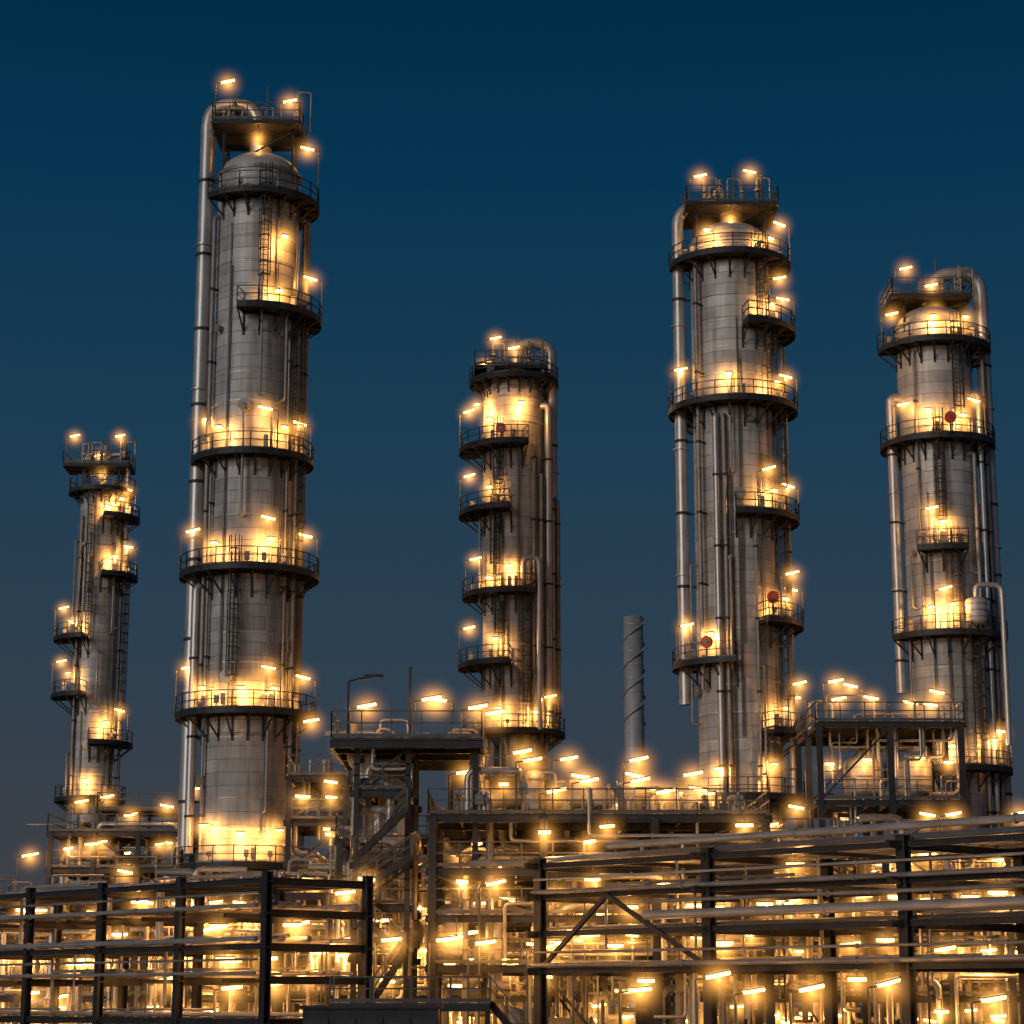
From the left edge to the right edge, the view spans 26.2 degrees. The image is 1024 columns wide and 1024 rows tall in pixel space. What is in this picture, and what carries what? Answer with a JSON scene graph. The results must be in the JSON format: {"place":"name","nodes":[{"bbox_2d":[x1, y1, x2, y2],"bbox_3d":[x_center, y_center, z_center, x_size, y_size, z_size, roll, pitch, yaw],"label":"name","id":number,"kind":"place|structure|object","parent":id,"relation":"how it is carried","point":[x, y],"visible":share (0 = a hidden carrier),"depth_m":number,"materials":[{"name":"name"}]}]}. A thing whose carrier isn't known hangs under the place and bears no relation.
{"place":"outdoors","nodes":[
{"label":"outdoors","id":0,"kind":"place"},
{"bbox_2d":[15,787,199,1009],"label":"steel pipe platform","id":1,"kind":"structure","parent":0,"point":[99,846],"depth_m":148.98,"materials":[{"name":"metal"}]},
{"bbox_2d":[338,787,413,1002],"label":"stairs","id":2,"kind":"structure","parent":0,"point":[379,835],"depth_m":101.28,"materials":[{"name":"metal"}]},
{"bbox_2d":[0,0,1023,1005],"label":"sky","id":3,"kind":"structure","parent":0,"point":[489,168],"materials":[{"name":"blue"}]},
{"bbox_2d":[19,1006,1006,1023],"bbox_3d":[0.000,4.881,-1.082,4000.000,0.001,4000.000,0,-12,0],"label":"ground","id":4,"kind":"structure","parent":0,"point":[611,1010],"depth_m":882.22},
{"bbox_2d":[66,491,122,1003],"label":"shell","id":5,"kind":"object","parent":4,"relation":"on","point":[100,617],"visible":0.46,"depth_m":200.15},
{"bbox_2d":[64,540,119,791],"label":"nozzles","id":6,"kind":"object","parent":5,"relation":"attached to","point":[108,750],"visible":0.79,"depth_m":201.09,"materials":[{"name":"metal"}]},
{"bbox_2d":[65,522,119,880],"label":"conduits","id":7,"kind":"object","parent":5,"relation":"attached to","point":[109,696],"visible":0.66,"depth_m":199.97,"materials":[{"name":"metal"}]},
{"bbox_2d":[50,433,136,779],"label":"luminaires","id":8,"kind":"object","parent":5,"relation":"attached to","point":[114,555],"visible":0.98,"depth_m":201.63,"materials":[{"name":"metal"}]},
{"bbox_2d":[66,494,122,827],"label":"stiffening rings","id":9,"kind":"object","parent":5,"relation":"attached to","point":[107,495],"visible":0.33,"depth_m":200.56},
{"bbox_2d":[51,484,139,815],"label":"platforms","id":10,"kind":"object","parent":5,"relation":"attached to","point":[75,492],"visible":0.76,"depth_m":200.61,"materials":[{"name":"metal"}]},
{"bbox_2d":[51,450,139,797],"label":"railings","id":11,"kind":"object","parent":10,"relation":"on","point":[81,626],"visible":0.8,"depth_m":201.49,"materials":[{"name":"metal"}]},
{"bbox_2d":[62,477,130,794],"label":"instruments","id":12,"kind":"object","parent":10,"relation":"on","point":[73,628],"visible":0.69,"depth_m":200.07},
{"bbox_2d":[83,471,130,730],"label":"ladders","id":13,"kind":"object","parent":10,"relation":"on","point":[92,572],"visible":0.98,"depth_m":201.69,"materials":[{"name":"metal"}]},
{"bbox_2d":[69,515,125,802],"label":"piping","id":14,"kind":"object","parent":5,"relation":"attached to","point":[73,720],"visible":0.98,"depth_m":200.04,"materials":[{"name":"metal"}]},
{"bbox_2d":[63,432,135,502],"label":"top deck","id":15,"kind":"structure","parent":5,"relation":"on","point":[119,468],"depth_m":205.68,"materials":[{"name":"metal"}]},
{"bbox_2d":[100,453,130,739],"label":"overhead pipe","id":16,"kind":"object","parent":5,"relation":"attached to","point":[125,539],"visible":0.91,"depth_m":203.77,"materials":[{"name":"metal"}]},
{"bbox_2d":[0,868,191,1023],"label":"pipework unit","id":17,"kind":"object","parent":4,"relation":"on","point":[10,996],"visible":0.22,"depth_m":119.72,"materials":[{"name":"metal"}]},
{"bbox_2d":[0,870,374,1023],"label":"pipe rack","id":18,"kind":"object","parent":4,"relation":"on","point":[265,945],"visible":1,"depth_m":95.32,"materials":[{"name":"metal"}]},
{"bbox_2d":[118,866,345,1017],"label":"pipework unit","id":19,"kind":"object","parent":4,"relation":"on","point":[233,999],"visible":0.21,"depth_m":114.06,"materials":[{"name":"metal"}]},
{"bbox_2d":[198,152,299,1011],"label":"shell","id":20,"kind":"object","parent":4,"relation":"on","point":[234,767],"visible":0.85,"depth_m":140.90},
{"bbox_2d":[177,99,271,849],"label":"overhead pipe","id":21,"kind":"object","parent":20,"relation":"attached to","point":[198,390],"visible":0.69,"depth_m":145.23,"materials":[{"name":"metal"}]},
{"bbox_2d":[195,271,293,851],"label":"nozzles","id":22,"kind":"object","parent":20,"relation":"attached to","point":[244,404],"visible":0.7,"depth_m":141.25,"materials":[{"name":"metal"}]},
{"bbox_2d":[183,215,310,862],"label":"piping","id":23,"kind":"object","parent":20,"relation":"attached to","point":[198,665],"visible":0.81,"depth_m":141.37,"materials":[{"name":"metal"}]},
{"bbox_2d":[173,185,321,880],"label":"platforms","id":24,"kind":"object","parent":20,"relation":"attached to","point":[305,205],"visible":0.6,"depth_m":141.07,"materials":[{"name":"metal"}]},
{"bbox_2d":[174,102,320,864],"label":"railings","id":25,"kind":"object","parent":24,"relation":"on","point":[302,121],"visible":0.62,"depth_m":141.01,"materials":[{"name":"metal"}]},
{"bbox_2d":[195,177,306,861],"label":"instruments","id":26,"kind":"object","parent":24,"relation":"on","point":[297,705],"visible":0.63,"depth_m":139.18,"materials":[{"name":"metal"}]},
{"bbox_2d":[225,159,306,704],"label":"ladders","id":27,"kind":"object","parent":24,"relation":"on","point":[233,618],"visible":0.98,"depth_m":143.16,"materials":[{"name":"metal"}]},
{"bbox_2d":[174,78,322,833],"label":"luminaires","id":28,"kind":"object","parent":20,"relation":"attached to","point":[282,426],"visible":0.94,"depth_m":141.94,"materials":[{"name":"metal"}]},
{"bbox_2d":[197,163,301,861],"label":"stiffening rings","id":29,"kind":"object","parent":20,"relation":"attached to","point":[283,168],"visible":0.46,"depth_m":142.61,"materials":[{"name":"metal"}]},
{"bbox_2d":[201,190,299,832],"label":"conduits","id":30,"kind":"object","parent":20,"relation":"attached to","point":[270,519],"visible":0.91,"depth_m":140.96,"materials":[{"name":"metal"}]},
{"bbox_2d":[211,86,311,179],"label":"top deck","id":31,"kind":"structure","parent":20,"relation":"on","point":[281,135],"depth_m":148.75,"materials":[{"name":"metal"}]},
{"bbox_2d":[282,717,353,1017],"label":"steel pipe platform","id":32,"kind":"structure","parent":4,"relation":"on","point":[331,787],"depth_m":127.61,"materials":[{"name":"metal"}]},
{"bbox_2d":[324,889,355,1004],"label":"yard lamp","id":33,"kind":"object","parent":4,"relation":"on","point":[346,891],"visible":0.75,"depth_m":100.30,"materials":[{"name":"metal"}]},
{"bbox_2d":[298,1005,443,1023],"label":"switchgear cabinet","id":34,"kind":"object","parent":4,"relation":"on","point":[371,1014],"visible":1,"depth_m":81.04,"materials":[{"name":"metal"}]},
{"bbox_2d":[348,748,422,1002],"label":"frame","id":35,"kind":"object","parent":4,"relation":"on","point":[411,826],"visible":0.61,"depth_m":103.46,"materials":[{"name":"metal"}]},
{"bbox_2d":[325,724,424,1002],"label":"piping","id":36,"kind":"object","parent":35,"relation":"attached to","point":[367,809],"visible":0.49,"depth_m":104.07,"materials":[{"name":"metal"}]},
{"bbox_2d":[342,757,424,948],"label":"vessels","id":37,"kind":"object","parent":35,"relation":"on","point":[419,934],"visible":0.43,"depth_m":107.48,"materials":[{"name":"metal"}]},
{"bbox_2d":[330,737,485,859],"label":"top deck","id":38,"kind":"structure","parent":35,"relation":"on","point":[442,753],"depth_m":103.71,"materials":[{"name":"metal"}]},
{"bbox_2d":[331,710,484,953],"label":"railings","id":39,"kind":"object","parent":38,"relation":"on","point":[382,786],"visible":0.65,"depth_m":103.19,"materials":[{"name":"metal"}]},
{"bbox_2d":[349,694,504,982],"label":"luminaires","id":40,"kind":"object","parent":38,"relation":"on","point":[437,697],"visible":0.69,"depth_m":105.20,"materials":[{"name":"metal"}]},
{"bbox_2d":[375,718,485,754],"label":"deck piping","id":41,"kind":"object","parent":38,"relation":"on","point":[380,730],"visible":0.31,"depth_m":107.50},
{"bbox_2d":[373,936,402,1002],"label":"yard lamp","id":42,"kind":"object","parent":4,"relation":"on","point":[388,939],"visible":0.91,"depth_m":98.95,"materials":[{"name":"metal"}]},
{"bbox_2d":[304,815,488,1023],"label":"pipework unit","id":43,"kind":"object","parent":4,"relation":"on","point":[338,866],"visible":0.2,"depth_m":114.49,"materials":[{"name":"metal"}]},
{"bbox_2d":[329,976,528,1023],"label":"access walkway","id":44,"kind":"structure","parent":4,"relation":"on","point":[450,1006],"depth_m":85.91,"materials":[{"name":"metal"}]},
{"bbox_2d":[428,935,457,1002],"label":"yard lamp","id":45,"kind":"object","parent":4,"relation":"on","point":[446,938],"visible":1,"depth_m":98.92,"materials":[{"name":"metal"}]},
{"bbox_2d":[467,938,496,1023],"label":"yard lamp","id":46,"kind":"object","parent":4,"relation":"on","point":[485,941],"visible":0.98,"depth_m":98.93,"materials":[{"name":"metal"}]},
{"bbox_2d":[478,878,506,1023],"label":"yard lamp","id":47,"kind":"object","parent":4,"relation":"on","point":[494,882],"visible":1,"depth_m":99.86,"materials":[{"name":"metal"}]},
{"bbox_2d":[483,379,545,1023],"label":"shell","id":48,"kind":"object","parent":4,"relation":"on","point":[513,408],"visible":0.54,"depth_m":171.21},
{"bbox_2d":[458,335,556,711],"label":"luminaires","id":49,"kind":"object","parent":48,"relation":"attached to","point":[488,486],"visible":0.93,"depth_m":172.53,"materials":[{"name":"metal"}]},
{"bbox_2d":[474,331,547,396],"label":"top deck","id":50,"kind":"structure","parent":48,"relation":"on","point":[506,367],"depth_m":176.00,"materials":[{"name":"metal"}]},
{"bbox_2d":[458,370,564,754],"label":"platforms","id":51,"kind":"object","parent":48,"relation":"attached to","point":[477,449],"visible":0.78,"depth_m":171.30,"materials":[{"name":"metal"}]},
{"bbox_2d":[490,416,532,726],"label":"ladders","id":52,"kind":"object","parent":51,"relation":"on","point":[530,678],"visible":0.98,"depth_m":169.72,"materials":[{"name":"metal"}]},
{"bbox_2d":[459,350,564,731],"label":"railings","id":53,"kind":"object","parent":51,"relation":"on","point":[526,363],"visible":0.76,"depth_m":171.20,"materials":[{"name":"metal"}]},
{"bbox_2d":[469,363,555,728],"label":"instruments","id":54,"kind":"object","parent":51,"relation":"on","point":[491,368],"visible":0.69,"depth_m":171.77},
{"bbox_2d":[478,507,547,779],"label":"nozzles","id":55,"kind":"object","parent":48,"relation":"attached to","point":[480,525],"visible":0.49,"depth_m":170.67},
{"bbox_2d":[482,385,545,761],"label":"stiffening rings","id":56,"kind":"object","parent":48,"relation":"attached to","point":[513,386],"visible":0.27,"depth_m":173.38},
{"bbox_2d":[494,421,539,779],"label":"conduits","id":57,"kind":"object","parent":48,"relation":"attached to","point":[519,592],"visible":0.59,"depth_m":170.83,"materials":[{"name":"metal"}]},
{"bbox_2d":[511,337,558,745],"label":"overhead pipe","id":58,"kind":"object","parent":48,"relation":"attached to","point":[551,392],"visible":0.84,"depth_m":175.25,"materials":[{"name":"metal"}]},
{"bbox_2d":[521,403,561,743],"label":"piping","id":59,"kind":"object","parent":48,"relation":"attached to","point":[548,647],"visible":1,"depth_m":171.03,"materials":[{"name":"metal"}]},
{"bbox_2d":[526,943,554,1023],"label":"yard lamp","id":60,"kind":"object","parent":4,"relation":"on","point":[550,945],"visible":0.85,"depth_m":99.15,"materials":[{"name":"metal"}]},
{"bbox_2d":[491,845,635,1023],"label":"pipework unit","id":61,"kind":"object","parent":4,"relation":"on","point":[519,998],"visible":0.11,"depth_m":118.71,"materials":[{"name":"metal"}]},
{"bbox_2d":[425,747,780,1023],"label":"elevated equipment deck","id":62,"kind":"structure","parent":4,"relation":"on","point":[538,830],"depth_m":103.49,"materials":[{"name":"metal"}]},
{"bbox_2d":[621,615,645,1023],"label":"chimney stack","id":63,"kind":"object","parent":4,"relation":"on","point":[633,675],"visible":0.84,"depth_m":210.46,"materials":[{"name":"metal"}]},
{"bbox_2d":[618,985,652,1023],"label":"yard lamp","id":64,"kind":"object","parent":4,"relation":"on","point":[639,988],"visible":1,"depth_m":85.96,"materials":[{"name":"metal"}]},
{"bbox_2d":[695,969,730,1023],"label":"yard lamp","id":65,"kind":"object","parent":4,"relation":"on","point":[718,974],"visible":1,"depth_m":80.08,"materials":[{"name":"metal"}]},
{"bbox_2d":[690,221,784,1023],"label":"shell","id":66,"kind":"object","parent":4,"relation":"on","point":[720,332],"visible":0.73,"depth_m":151.38},
{"bbox_2d":[671,204,736,705],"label":"vertical pipe","id":67,"kind":"object","parent":66,"relation":"attached to","point":[681,441],"visible":0.85,"depth_m":154.07,"materials":[{"name":"metal"}]},
{"bbox_2d":[683,168,778,246],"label":"top deck","id":68,"kind":"structure","parent":66,"relation":"on","point":[702,214],"depth_m":157.83,"materials":[{"name":"metal"}]},
{"bbox_2d":[688,233,782,827],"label":"stiffening rings","id":69,"kind":"object","parent":66,"relation":"attached to","point":[723,235],"visible":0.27,"depth_m":153.25,"materials":[{"name":"metal"}]},
{"bbox_2d":[689,374,781,790],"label":"ladder","id":70,"kind":"object","parent":66,"relation":"attached to","point":[696,691],"visible":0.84,"depth_m":149.80,"materials":[{"name":"metal"}]},
{"bbox_2d":[668,246,806,821],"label":"platforms","id":71,"kind":"object","parent":66,"relation":"attached to","point":[778,264],"visible":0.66,"depth_m":152.33,"materials":[{"name":"metal"}]},
{"bbox_2d":[679,242,793,791],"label":"instruments","id":72,"kind":"object","parent":71,"relation":"on","point":[762,503],"visible":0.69,"depth_m":150.38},
{"bbox_2d":[668,185,805,796],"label":"railings","id":73,"kind":"object","parent":71,"relation":"on","point":[685,199],"visible":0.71,"depth_m":151.75,"materials":[{"name":"metal"}]},
{"bbox_2d":[701,591,778,655],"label":"hose reel","id":74,"kind":"object","parent":71,"relation":"on","point":[772,595],"visible":1,"depth_m":148.18,"materials":[{"name":"red paint"}]},
{"bbox_2d":[754,227,790,725],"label":"ladders","id":75,"kind":"object","parent":71,"relation":"on","point":[770,359],"visible":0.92,"depth_m":153.08,"materials":[{"name":"metal"}]},
{"bbox_2d":[669,168,806,768],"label":"luminaires","id":76,"kind":"object","parent":66,"relation":"attached to","point":[770,466],"visible":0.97,"depth_m":152.82,"materials":[{"name":"metal"}]},
{"bbox_2d":[693,260,796,803],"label":"piping","id":77,"kind":"object","parent":66,"relation":"attached to","point":[717,537],"visible":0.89,"depth_m":150.11,"materials":[{"name":"metal"}]},
{"bbox_2d":[728,317,787,840],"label":"conduits","id":78,"kind":"object","parent":66,"relation":"attached to","point":[744,588],"visible":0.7,"depth_m":149.83,"materials":[{"name":"metal"}]},
{"bbox_2d":[734,986,765,1023],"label":"yard lamp","id":79,"kind":"object","parent":4,"relation":"on","point":[753,990],"visible":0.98,"depth_m":87.97,"materials":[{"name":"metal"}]},
{"bbox_2d":[524,812,1023,1023],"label":"pipe rack","id":80,"kind":"object","parent":4,"relation":"on","point":[970,912],"visible":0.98,"depth_m":90.27,"materials":[{"name":"metal"}]},
{"bbox_2d":[668,801,886,1023],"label":"pipework unit","id":81,"kind":"object","parent":4,"relation":"on","point":[851,999],"visible":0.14,"depth_m":116.44,"materials":[{"name":"metal"}]},
{"bbox_2d":[789,982,825,1023],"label":"yard lamp","id":82,"kind":"object","parent":4,"relation":"on","point":[811,987],"visible":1,"depth_m":79.87,"materials":[{"name":"metal"}]},
{"bbox_2d":[793,722,975,1023],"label":"frame","id":83,"kind":"object","parent":4,"relation":"on","point":[819,808],"visible":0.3,"depth_m":133.40,"materials":[{"name":"metal"}]},
{"bbox_2d":[794,702,973,953],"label":"railings","id":84,"kind":"object","parent":83,"relation":"on","point":[939,718],"visible":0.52,"depth_m":133.32,"materials":[{"name":"metal"}]},
{"bbox_2d":[811,721,959,954],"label":"grating","id":85,"kind":"object","parent":83,"relation":"on","point":[860,729],"visible":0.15,"depth_m":137.66,"materials":[{"name":"metal"}]},
{"bbox_2d":[822,677,953,817],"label":"luminaires","id":86,"kind":"object","parent":83,"relation":"attached to","point":[948,761],"visible":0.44,"depth_m":134.71,"materials":[{"name":"metal"}]},
{"bbox_2d":[805,694,982,1022],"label":"piping","id":87,"kind":"object","parent":83,"relation":"attached to","point":[921,740],"visible":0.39,"depth_m":135.04,"materials":[{"name":"metal"}]},
{"bbox_2d":[843,755,932,799],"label":"vessels","id":88,"kind":"object","parent":87,"relation":"attached to","point":[919,769],"visible":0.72,"depth_m":135.36,"materials":[{"name":"paint"}]},
{"bbox_2d":[867,976,901,1023],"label":"yard lamp","id":89,"kind":"object","parent":4,"relation":"on","point":[887,982],"visible":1,"depth_m":82.16,"materials":[{"name":"metal"}]},
{"bbox_2d":[848,810,1023,1023],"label":"pipework unit","id":90,"kind":"object","parent":4,"relation":"on","point":[960,988],"visible":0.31,"depth_m":114.34,"materials":[{"name":"metal"}]},
{"bbox_2d":[926,945,955,1023],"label":"yard lamp","id":91,"kind":"object","parent":4,"relation":"on","point":[944,948],"visible":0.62,"depth_m":95.76,"materials":[{"name":"metal"}]},
{"bbox_2d":[895,306,993,1023],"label":"shell","id":92,"kind":"object","parent":4,"relation":"on","point":[931,374],"visible":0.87,"depth_m":156.37},
{"bbox_2d":[881,259,974,330],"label":"top deck","id":93,"kind":"structure","parent":92,"relation":"on","point":[902,304],"depth_m":161.35,"materials":[{"name":"metal"}]},
{"bbox_2d":[894,317,985,820],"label":"stiffening rings","id":94,"kind":"object","parent":92,"relation":"attached to","point":[930,318],"visible":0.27,"depth_m":157.35,"materials":[{"name":"metal"}]},
{"bbox_2d":[877,334,1012,793],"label":"platforms","id":95,"kind":"object","parent":92,"relation":"attached to","point":[974,345],"visible":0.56,"depth_m":156.43,"materials":[{"name":"metal"}]},
{"bbox_2d":[877,277,1012,767],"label":"railings","id":96,"kind":"object","parent":95,"relation":"on","point":[952,424],"visible":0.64,"depth_m":156.97,"materials":[{"name":"metal"}]},
{"bbox_2d":[886,326,1003,764],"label":"instruments","id":97,"kind":"object","parent":95,"relation":"on","point":[944,538],"visible":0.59,"depth_m":154.88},
{"bbox_2d":[931,310,986,763],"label":"ladders","id":98,"kind":"object","parent":95,"relation":"on","point":[945,511],"visible":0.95,"depth_m":155.40,"materials":[{"name":"metal"}]},
{"bbox_2d":[886,350,1006,985],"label":"piping","id":99,"kind":"object","parent":92,"relation":"attached to","point":[895,522],"visible":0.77,"depth_m":156.58,"materials":[{"name":"metal"}]},
{"bbox_2d":[880,265,1012,769],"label":"luminaires","id":100,"kind":"object","parent":92,"relation":"attached to","point":[932,315],"visible":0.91,"depth_m":157.23,"materials":[{"name":"metal"}]},
{"bbox_2d":[909,540,987,832],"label":"nozzles","id":101,"kind":"object","parent":92,"relation":"attached to","point":[912,552],"visible":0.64,"depth_m":154.62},
{"bbox_2d":[927,476,994,827],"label":"conduits","id":102,"kind":"object","parent":92,"relation":"attached to","point":[951,656],"visible":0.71,"depth_m":153.99,"materials":[{"name":"metal"}]},
{"bbox_2d":[922,267,1012,826],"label":"overhead pipe","id":103,"kind":"object","parent":92,"relation":"attached to","point":[980,306],"visible":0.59,"depth_m":159.49,"materials":[{"name":"metal"}]},
{"bbox_2d":[965,582,1011,744],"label":"exchanger","id":104,"kind":"object","parent":92,"relation":"attached to","point":[976,605],"visible":1,"depth_m":152.72,"materials":[{"name":"paint"}]},
{"bbox_2d":[971,993,1007,1023],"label":"yard lamp","id":105,"kind":"object","parent":4,"relation":"on","point":[1003,996],"visible":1,"depth_m":76.19,"materials":[{"name":"plastic"}]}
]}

